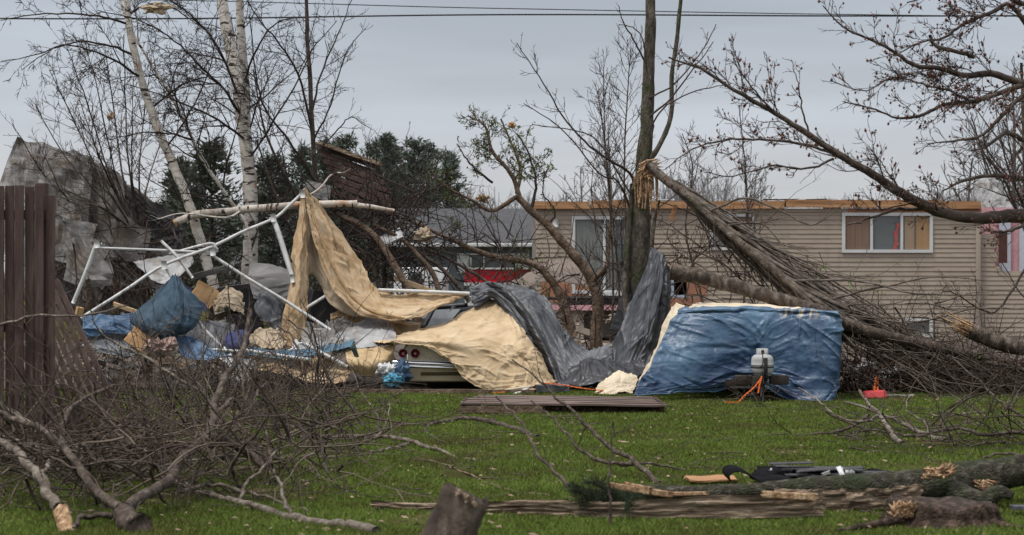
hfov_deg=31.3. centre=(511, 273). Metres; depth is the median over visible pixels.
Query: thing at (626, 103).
sapling
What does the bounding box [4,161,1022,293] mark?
woods
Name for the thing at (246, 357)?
sheet scrap
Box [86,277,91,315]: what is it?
board
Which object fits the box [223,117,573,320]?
brush
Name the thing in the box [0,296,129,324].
fallen branch
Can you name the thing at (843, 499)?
split log
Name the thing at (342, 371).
canopy cloth
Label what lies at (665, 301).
black film
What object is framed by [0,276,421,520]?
brush
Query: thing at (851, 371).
white scrap
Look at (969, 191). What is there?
tall bare tree
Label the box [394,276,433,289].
board
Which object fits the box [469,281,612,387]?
grey tarp
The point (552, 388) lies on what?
grey fabric lump
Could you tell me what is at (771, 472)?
shingle sheet
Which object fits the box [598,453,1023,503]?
mossy trunk
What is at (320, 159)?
evergreen tree
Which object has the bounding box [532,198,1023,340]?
beige house
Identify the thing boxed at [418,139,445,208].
evergreen tree
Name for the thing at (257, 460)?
fallen branch
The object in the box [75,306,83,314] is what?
foam board
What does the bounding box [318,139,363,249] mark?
evergreen tree
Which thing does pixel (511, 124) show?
tan scrap
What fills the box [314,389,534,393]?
timber edging
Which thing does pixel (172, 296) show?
blue blanket
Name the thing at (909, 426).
fallen branch
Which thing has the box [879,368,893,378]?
white scrap
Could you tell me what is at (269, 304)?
plastic sheet
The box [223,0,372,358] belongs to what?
slim tree
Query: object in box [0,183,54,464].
fence
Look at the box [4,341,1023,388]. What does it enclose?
dirt yard
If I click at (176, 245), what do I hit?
dark sheet
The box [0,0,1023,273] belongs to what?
sky
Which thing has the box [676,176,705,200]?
bare tree
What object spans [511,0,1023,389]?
snapped tree
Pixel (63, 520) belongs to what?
fallen branch
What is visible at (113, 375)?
debris
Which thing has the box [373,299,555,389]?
car cover
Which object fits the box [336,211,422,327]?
bent trunk
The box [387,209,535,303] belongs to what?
grey house
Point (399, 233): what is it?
white plastic scrap
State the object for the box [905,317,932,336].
window
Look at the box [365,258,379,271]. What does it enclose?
board
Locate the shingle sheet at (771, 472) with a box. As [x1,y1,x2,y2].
[722,461,888,482]
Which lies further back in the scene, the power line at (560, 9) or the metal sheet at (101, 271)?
the power line at (560, 9)
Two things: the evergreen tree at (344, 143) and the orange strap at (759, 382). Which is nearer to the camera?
the orange strap at (759, 382)
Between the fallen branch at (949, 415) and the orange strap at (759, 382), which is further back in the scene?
the orange strap at (759, 382)
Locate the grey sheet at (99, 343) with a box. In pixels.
[87,333,134,357]
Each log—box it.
[150,168,394,226]
[370,488,823,519]
[669,263,1000,368]
[773,482,923,510]
[844,328,1012,372]
[938,309,1023,355]
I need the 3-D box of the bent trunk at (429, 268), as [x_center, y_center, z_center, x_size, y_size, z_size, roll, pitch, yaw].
[-1.719,0.042,31.106,1.309,1.843,0.320,0,0,0]
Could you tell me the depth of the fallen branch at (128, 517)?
13.81 m
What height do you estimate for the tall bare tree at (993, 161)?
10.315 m
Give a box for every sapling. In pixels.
[96,0,304,380]
[571,80,652,300]
[581,25,644,272]
[581,47,632,343]
[656,121,712,302]
[728,98,766,302]
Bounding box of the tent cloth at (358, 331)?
[322,318,395,349]
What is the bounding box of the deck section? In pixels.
[459,395,666,412]
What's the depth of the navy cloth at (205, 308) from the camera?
28.83 m
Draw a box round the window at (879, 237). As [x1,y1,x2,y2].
[842,213,932,252]
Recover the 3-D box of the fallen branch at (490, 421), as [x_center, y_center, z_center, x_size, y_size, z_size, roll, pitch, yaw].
[-0.695,1.575,20.885,1.793,0.497,3.366,0,0,-29]
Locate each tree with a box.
[0,0,253,377]
[1,15,197,376]
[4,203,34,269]
[90,0,354,372]
[150,153,230,291]
[166,136,270,320]
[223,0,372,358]
[231,149,314,302]
[265,140,319,288]
[288,136,356,289]
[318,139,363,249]
[331,129,383,276]
[354,138,392,284]
[356,131,408,288]
[363,143,419,278]
[389,136,440,271]
[395,102,611,349]
[401,121,438,184]
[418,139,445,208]
[428,145,470,208]
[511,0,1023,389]
[547,188,582,201]
[558,162,611,201]
[587,111,636,200]
[656,0,1023,249]
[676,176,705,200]
[729,156,774,200]
[926,63,1023,313]
[927,138,996,200]
[942,55,1023,200]
[986,56,1022,202]
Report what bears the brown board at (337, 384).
on the ground at (528, 451)
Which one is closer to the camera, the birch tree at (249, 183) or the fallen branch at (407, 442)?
the fallen branch at (407, 442)
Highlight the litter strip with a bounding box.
[509,385,532,388]
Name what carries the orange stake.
on the ground at (528, 451)
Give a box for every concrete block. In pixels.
[265,358,292,376]
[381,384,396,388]
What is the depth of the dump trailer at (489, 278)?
58.00 m
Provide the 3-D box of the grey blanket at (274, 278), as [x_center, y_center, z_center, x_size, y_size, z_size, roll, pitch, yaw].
[-3.940,0.124,29.731,0.697,0.674,0.334,0,0,0]
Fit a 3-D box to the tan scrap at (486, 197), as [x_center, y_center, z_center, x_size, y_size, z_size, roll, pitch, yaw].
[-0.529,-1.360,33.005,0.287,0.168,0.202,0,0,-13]
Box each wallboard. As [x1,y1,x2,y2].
[301,327,334,341]
[305,180,332,200]
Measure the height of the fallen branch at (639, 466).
1.145 m
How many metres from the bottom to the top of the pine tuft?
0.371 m
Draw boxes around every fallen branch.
[0,282,274,533]
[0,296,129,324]
[0,403,136,470]
[0,434,75,532]
[3,405,260,478]
[9,374,120,508]
[40,364,64,433]
[89,300,203,392]
[134,446,380,534]
[161,355,233,471]
[175,466,311,511]
[227,437,273,470]
[232,350,281,483]
[251,311,310,448]
[288,319,362,425]
[293,368,493,462]
[361,386,539,445]
[415,442,572,497]
[495,396,575,494]
[512,347,685,483]
[605,421,614,523]
[695,396,869,443]
[798,370,904,443]
[824,354,1023,451]
[843,371,947,440]
[931,410,989,417]
[975,445,1018,458]
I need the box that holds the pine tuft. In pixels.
[559,470,654,515]
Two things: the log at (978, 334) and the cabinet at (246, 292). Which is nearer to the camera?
the log at (978, 334)
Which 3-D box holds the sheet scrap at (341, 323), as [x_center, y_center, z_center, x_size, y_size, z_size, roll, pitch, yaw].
[-2.751,0.856,29.075,0.474,0.367,0.214,0,0,0]
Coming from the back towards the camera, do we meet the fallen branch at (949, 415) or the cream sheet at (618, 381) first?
the cream sheet at (618, 381)
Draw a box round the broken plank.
[670,205,677,220]
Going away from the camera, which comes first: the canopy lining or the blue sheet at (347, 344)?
the blue sheet at (347, 344)
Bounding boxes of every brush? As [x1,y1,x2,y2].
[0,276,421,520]
[4,239,469,462]
[24,173,266,387]
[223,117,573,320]
[497,158,826,349]
[721,373,780,402]
[769,311,1023,454]
[836,269,1023,398]
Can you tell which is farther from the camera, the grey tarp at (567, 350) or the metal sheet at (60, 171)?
the metal sheet at (60, 171)
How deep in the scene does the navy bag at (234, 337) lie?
28.17 m
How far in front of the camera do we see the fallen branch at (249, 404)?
16.51 m
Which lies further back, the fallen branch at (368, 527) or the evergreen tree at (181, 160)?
the evergreen tree at (181, 160)
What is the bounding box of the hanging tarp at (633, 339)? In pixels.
[612,247,667,376]
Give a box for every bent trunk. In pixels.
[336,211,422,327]
[346,238,381,288]
[374,225,440,289]
[387,224,471,302]
[425,248,486,282]
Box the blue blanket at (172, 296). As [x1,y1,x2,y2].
[131,274,202,337]
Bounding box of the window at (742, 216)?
[710,214,753,249]
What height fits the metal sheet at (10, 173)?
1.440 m
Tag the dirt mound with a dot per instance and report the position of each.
(412, 386)
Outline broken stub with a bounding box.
[421,483,488,534]
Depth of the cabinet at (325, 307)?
29.92 m
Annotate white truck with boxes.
[394,267,447,324]
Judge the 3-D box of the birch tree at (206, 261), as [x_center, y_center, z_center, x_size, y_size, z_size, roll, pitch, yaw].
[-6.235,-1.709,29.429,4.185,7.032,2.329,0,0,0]
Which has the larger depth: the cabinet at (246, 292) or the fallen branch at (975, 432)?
the cabinet at (246, 292)
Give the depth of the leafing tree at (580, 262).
32.91 m
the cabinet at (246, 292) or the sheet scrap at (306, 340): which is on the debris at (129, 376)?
the cabinet at (246, 292)
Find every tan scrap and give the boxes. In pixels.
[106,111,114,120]
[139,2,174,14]
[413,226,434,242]
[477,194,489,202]
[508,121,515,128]
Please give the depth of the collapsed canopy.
28.71 m
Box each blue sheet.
[82,313,168,339]
[176,335,228,360]
[221,339,355,358]
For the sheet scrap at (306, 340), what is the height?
0.498 m
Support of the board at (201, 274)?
attached to the collapsed canopy
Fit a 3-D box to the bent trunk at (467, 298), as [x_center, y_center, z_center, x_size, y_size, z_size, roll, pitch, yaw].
[-1.428,-0.176,31.488,1.480,1.378,0.193,0,0,-5]
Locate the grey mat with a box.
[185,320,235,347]
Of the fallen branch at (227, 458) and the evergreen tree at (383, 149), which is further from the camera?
the evergreen tree at (383, 149)
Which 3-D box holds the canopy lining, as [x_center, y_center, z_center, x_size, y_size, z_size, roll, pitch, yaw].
[-2.722,-0.146,29.449,1.306,1.763,0.284,0,0,22]
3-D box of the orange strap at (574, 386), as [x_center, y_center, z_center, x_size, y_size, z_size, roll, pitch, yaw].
[0.900,1.691,27.369,0.952,0.115,0.112,0,0,12]
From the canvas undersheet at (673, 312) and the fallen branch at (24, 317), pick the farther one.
the canvas undersheet at (673, 312)
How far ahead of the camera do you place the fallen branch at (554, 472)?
14.44 m
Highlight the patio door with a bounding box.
[572,216,624,293]
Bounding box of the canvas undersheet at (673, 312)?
[639,303,684,380]
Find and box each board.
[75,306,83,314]
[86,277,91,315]
[113,276,119,314]
[113,302,135,312]
[124,326,151,355]
[191,266,230,279]
[192,280,218,309]
[214,310,239,319]
[268,376,342,388]
[351,344,358,356]
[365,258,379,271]
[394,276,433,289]
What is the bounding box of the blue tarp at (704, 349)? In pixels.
[633,306,843,400]
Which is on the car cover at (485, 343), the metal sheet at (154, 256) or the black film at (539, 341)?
the black film at (539, 341)
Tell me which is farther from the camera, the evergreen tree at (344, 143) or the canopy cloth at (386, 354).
the evergreen tree at (344, 143)
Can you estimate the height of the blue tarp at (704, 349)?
1.343 m
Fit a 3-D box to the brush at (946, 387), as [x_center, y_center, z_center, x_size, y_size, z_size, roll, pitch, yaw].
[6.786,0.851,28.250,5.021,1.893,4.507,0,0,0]
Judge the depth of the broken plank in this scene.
29.59 m
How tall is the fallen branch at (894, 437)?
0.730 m
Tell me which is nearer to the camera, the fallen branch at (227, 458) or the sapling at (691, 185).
the fallen branch at (227, 458)
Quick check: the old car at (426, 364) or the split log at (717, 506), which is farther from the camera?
the old car at (426, 364)
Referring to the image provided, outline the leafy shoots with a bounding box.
[807,252,887,346]
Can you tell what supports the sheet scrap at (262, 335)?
on the canopy cloth at (342, 371)
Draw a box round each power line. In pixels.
[0,14,1023,19]
[164,0,1015,16]
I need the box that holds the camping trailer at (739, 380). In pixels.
[725,372,788,400]
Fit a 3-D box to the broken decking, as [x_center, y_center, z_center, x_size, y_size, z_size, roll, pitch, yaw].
[-2.720,-1.677,31.984,1.947,1.365,0.451,0,0,33]
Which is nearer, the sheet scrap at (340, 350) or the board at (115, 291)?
the sheet scrap at (340, 350)
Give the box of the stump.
[837,494,1023,531]
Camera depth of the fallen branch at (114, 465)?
15.94 m
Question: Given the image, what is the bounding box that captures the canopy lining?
[308,220,377,319]
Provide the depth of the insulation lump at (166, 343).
27.65 m
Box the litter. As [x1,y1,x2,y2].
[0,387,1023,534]
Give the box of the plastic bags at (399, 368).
[375,357,413,387]
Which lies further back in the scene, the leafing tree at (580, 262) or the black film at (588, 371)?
the leafing tree at (580, 262)
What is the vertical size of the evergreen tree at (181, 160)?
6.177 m
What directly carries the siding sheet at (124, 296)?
on the dirt yard at (445, 385)
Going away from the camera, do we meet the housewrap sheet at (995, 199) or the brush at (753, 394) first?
the brush at (753, 394)
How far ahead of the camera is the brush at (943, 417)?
19.66 m
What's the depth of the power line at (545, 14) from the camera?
59.98 m
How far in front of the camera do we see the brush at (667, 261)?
31.26 m
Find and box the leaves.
[840,358,1023,391]
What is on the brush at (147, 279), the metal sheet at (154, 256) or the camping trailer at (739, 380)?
the metal sheet at (154, 256)
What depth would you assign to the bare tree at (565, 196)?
109.54 m
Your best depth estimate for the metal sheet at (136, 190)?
32.94 m
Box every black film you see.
[485,282,561,382]
[558,357,645,386]
[610,292,631,330]
[637,264,671,377]
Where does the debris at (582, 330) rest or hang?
on the dirt yard at (445, 385)
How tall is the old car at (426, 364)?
1.346 m
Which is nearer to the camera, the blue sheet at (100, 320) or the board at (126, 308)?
the blue sheet at (100, 320)
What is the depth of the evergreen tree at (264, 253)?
63.94 m
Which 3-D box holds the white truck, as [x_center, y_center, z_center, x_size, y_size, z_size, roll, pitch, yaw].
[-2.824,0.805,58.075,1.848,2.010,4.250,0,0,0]
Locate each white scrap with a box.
[844,364,860,376]
[857,358,876,368]
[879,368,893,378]
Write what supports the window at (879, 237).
in the beige house at (836, 242)
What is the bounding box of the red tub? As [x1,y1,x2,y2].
[861,390,887,398]
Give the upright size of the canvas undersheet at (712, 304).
0.151 m
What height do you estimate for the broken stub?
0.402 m
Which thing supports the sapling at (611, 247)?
on the ground at (528, 451)
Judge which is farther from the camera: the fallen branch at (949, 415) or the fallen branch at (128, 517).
the fallen branch at (949, 415)
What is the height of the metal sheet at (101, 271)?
0.843 m
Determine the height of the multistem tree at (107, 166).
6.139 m
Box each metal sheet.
[0,137,48,202]
[34,145,92,221]
[55,214,97,262]
[60,237,112,286]
[88,163,126,242]
[106,209,150,261]
[127,184,152,201]
[141,244,180,289]
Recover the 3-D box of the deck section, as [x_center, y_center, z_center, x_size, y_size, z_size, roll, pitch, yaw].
[0.657,1.717,24.191,2.686,0.155,1.572,0,0,0]
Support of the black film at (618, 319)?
attached to the snapped tree at (771, 266)
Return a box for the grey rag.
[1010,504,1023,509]
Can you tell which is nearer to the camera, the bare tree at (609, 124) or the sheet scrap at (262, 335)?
the sheet scrap at (262, 335)
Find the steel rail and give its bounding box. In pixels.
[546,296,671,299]
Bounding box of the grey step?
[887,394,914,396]
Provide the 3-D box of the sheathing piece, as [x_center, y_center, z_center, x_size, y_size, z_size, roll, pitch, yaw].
[1.700,1.748,15.600,0.446,0.039,0.319,0,0,0]
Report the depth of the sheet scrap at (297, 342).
28.43 m
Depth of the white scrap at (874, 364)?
27.67 m
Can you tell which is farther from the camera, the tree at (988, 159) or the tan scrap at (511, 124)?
the tree at (988, 159)
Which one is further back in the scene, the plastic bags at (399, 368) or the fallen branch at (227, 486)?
the plastic bags at (399, 368)
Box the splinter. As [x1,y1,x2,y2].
[936,314,957,323]
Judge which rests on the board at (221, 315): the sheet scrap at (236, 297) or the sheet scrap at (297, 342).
the sheet scrap at (236, 297)
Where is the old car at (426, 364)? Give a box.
[390,303,474,384]
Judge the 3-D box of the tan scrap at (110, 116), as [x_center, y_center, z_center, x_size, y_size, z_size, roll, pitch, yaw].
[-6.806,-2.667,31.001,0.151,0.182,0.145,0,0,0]
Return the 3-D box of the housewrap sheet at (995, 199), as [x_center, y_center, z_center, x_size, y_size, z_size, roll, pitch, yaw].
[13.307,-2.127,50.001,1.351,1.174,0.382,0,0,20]
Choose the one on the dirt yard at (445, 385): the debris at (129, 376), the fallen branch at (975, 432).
the debris at (129, 376)
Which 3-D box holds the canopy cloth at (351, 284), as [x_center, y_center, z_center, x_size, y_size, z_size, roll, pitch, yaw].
[-2.124,-0.310,29.186,2.620,2.104,0.926,0,0,15]
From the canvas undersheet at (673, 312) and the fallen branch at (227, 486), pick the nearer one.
the fallen branch at (227, 486)
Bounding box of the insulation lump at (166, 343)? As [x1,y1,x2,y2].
[141,337,176,357]
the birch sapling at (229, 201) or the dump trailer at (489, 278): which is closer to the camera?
the birch sapling at (229, 201)
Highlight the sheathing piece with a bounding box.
[684,475,738,482]
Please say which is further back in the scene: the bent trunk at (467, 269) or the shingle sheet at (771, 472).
the bent trunk at (467, 269)
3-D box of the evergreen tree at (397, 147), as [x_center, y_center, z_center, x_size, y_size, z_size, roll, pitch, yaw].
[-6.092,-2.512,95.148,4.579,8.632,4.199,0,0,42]
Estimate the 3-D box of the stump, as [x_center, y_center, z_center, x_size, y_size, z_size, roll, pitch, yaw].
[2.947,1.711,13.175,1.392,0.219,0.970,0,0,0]
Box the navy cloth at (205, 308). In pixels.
[185,285,207,311]
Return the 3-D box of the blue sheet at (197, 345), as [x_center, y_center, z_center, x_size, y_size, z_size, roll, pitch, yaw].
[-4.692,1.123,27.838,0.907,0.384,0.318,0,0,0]
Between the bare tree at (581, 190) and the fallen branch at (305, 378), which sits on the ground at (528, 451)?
the bare tree at (581, 190)
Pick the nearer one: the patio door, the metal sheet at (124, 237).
the metal sheet at (124, 237)
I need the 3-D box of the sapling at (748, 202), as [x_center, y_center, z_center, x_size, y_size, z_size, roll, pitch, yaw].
[4.213,-0.615,32.987,0.751,5.168,1.046,0,0,17]
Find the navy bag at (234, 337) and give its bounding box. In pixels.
[223,328,249,352]
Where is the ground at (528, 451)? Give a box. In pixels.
[0,283,1023,534]
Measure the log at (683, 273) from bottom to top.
1.726 m
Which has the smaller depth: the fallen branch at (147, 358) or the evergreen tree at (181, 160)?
the fallen branch at (147, 358)
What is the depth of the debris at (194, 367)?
28.84 m
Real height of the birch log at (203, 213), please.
0.965 m
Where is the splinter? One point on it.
(937, 315)
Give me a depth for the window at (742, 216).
48.94 m
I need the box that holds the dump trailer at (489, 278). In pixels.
[464,268,530,305]
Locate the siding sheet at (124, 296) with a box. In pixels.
[55,243,140,326]
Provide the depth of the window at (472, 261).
75.95 m
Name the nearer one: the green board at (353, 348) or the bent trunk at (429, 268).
the green board at (353, 348)
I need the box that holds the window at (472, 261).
[470,253,515,267]
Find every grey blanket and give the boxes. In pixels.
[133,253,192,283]
[248,261,289,300]
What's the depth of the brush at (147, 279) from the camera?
30.48 m
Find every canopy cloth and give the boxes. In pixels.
[234,355,350,383]
[281,188,309,347]
[305,190,464,320]
[330,310,421,334]
[345,343,393,375]
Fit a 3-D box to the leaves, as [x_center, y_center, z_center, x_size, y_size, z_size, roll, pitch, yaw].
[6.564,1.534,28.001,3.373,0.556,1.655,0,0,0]
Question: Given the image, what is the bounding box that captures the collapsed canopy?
[71,190,469,367]
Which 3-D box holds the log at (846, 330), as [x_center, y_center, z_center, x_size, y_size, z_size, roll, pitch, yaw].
[6.501,1.217,28.044,3.141,1.034,0.237,0,0,-7]
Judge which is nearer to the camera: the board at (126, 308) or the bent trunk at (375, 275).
the board at (126, 308)
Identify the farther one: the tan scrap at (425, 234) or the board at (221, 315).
the tan scrap at (425, 234)
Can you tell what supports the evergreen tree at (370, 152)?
on the ground at (528, 451)
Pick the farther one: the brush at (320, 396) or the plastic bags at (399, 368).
the plastic bags at (399, 368)
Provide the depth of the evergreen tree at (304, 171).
82.10 m
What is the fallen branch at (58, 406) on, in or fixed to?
on the fallen branch at (114, 465)
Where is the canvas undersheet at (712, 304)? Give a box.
[689,302,800,308]
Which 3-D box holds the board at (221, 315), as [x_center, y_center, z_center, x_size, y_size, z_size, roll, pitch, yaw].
[-4.525,0.633,29.201,0.456,0.202,0.056,0,0,0]
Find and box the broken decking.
[317,141,394,215]
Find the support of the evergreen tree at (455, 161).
on the ground at (528, 451)
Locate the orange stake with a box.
[873,376,878,389]
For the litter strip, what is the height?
0.092 m
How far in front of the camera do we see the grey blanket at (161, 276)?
29.27 m
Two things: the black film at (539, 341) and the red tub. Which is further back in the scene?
the black film at (539, 341)
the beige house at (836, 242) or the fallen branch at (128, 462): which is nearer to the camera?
the fallen branch at (128, 462)
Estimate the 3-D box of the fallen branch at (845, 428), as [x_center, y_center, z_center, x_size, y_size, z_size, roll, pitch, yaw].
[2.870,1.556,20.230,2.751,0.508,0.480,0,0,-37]
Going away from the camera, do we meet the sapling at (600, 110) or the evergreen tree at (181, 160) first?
the sapling at (600, 110)
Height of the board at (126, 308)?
0.219 m
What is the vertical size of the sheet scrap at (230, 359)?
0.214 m
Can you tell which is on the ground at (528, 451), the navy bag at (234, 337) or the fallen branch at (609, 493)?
the fallen branch at (609, 493)
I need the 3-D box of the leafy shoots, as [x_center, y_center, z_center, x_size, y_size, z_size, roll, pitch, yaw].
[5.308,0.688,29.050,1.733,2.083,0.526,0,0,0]
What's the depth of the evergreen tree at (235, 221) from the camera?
61.78 m
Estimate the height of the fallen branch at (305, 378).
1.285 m
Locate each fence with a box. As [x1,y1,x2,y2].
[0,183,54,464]
[4,278,133,448]
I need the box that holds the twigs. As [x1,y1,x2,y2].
[11,385,1020,514]
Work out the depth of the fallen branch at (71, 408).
14.94 m
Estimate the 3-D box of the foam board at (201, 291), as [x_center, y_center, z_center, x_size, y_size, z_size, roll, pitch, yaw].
[-4.871,0.333,28.902,0.486,0.465,0.137,0,0,-23]
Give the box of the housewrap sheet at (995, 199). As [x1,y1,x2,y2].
[974,178,1012,206]
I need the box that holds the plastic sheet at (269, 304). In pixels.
[254,291,283,331]
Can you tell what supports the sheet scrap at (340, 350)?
on the blue sheet at (347, 344)
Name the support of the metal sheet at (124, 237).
on the brush at (147, 279)
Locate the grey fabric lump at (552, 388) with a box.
[534,384,569,391]
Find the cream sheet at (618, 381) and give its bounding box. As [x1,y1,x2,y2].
[594,370,638,394]
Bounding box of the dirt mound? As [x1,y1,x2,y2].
[355,382,432,388]
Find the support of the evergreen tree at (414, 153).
on the ground at (528, 451)
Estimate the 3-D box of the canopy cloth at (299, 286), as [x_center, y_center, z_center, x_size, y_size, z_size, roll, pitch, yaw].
[-3.391,-0.111,29.137,0.395,2.548,0.932,0,0,17]
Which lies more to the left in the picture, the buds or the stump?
the buds
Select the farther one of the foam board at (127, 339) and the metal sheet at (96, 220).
the metal sheet at (96, 220)
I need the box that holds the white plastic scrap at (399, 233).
[380,227,403,245]
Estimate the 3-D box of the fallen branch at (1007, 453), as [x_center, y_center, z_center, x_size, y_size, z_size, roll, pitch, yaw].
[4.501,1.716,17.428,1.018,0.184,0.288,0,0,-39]
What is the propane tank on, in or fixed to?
on the camping trailer at (739, 380)
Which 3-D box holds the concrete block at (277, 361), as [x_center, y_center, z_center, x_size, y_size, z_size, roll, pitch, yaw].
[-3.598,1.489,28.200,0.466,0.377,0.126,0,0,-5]
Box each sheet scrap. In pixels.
[212,286,244,315]
[212,352,232,366]
[228,356,255,382]
[249,327,286,349]
[287,339,310,364]
[300,323,322,345]
[324,316,352,334]
[326,338,362,363]
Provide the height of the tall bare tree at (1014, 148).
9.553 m
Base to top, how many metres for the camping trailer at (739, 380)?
1.159 m
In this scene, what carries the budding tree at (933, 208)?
on the ground at (528, 451)
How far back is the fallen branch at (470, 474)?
15.96 m
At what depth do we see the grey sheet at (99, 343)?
27.81 m
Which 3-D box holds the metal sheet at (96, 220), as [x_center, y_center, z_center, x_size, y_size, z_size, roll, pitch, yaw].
[-7.082,-1.258,31.972,0.802,1.526,0.839,0,0,0]
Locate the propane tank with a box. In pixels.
[751,348,773,380]
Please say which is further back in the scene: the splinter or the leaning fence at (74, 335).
the splinter
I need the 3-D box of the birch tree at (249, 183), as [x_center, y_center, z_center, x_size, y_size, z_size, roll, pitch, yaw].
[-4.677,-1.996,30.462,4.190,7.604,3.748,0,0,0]
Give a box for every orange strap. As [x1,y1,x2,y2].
[545,383,603,390]
[728,376,761,402]
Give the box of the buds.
[0,384,323,494]
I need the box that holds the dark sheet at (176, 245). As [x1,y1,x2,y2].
[123,184,185,283]
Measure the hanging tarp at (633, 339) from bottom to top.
2.171 m
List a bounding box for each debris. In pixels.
[55,312,360,386]
[80,346,287,387]
[82,333,374,387]
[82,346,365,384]
[317,313,614,351]
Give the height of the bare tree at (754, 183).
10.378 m
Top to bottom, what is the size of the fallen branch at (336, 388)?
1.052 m
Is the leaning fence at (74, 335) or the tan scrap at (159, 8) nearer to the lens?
the leaning fence at (74, 335)
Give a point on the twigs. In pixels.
(494, 431)
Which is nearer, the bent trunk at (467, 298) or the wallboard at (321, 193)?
the wallboard at (321, 193)
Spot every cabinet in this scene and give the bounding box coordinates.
[218,284,263,332]
[306,288,337,323]
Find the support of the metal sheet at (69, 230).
on the brush at (147, 279)
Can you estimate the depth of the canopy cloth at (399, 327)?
29.37 m
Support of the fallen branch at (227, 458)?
on the brush at (68, 433)
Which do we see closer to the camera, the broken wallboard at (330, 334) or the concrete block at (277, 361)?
the concrete block at (277, 361)
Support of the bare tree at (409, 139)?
on the ground at (528, 451)

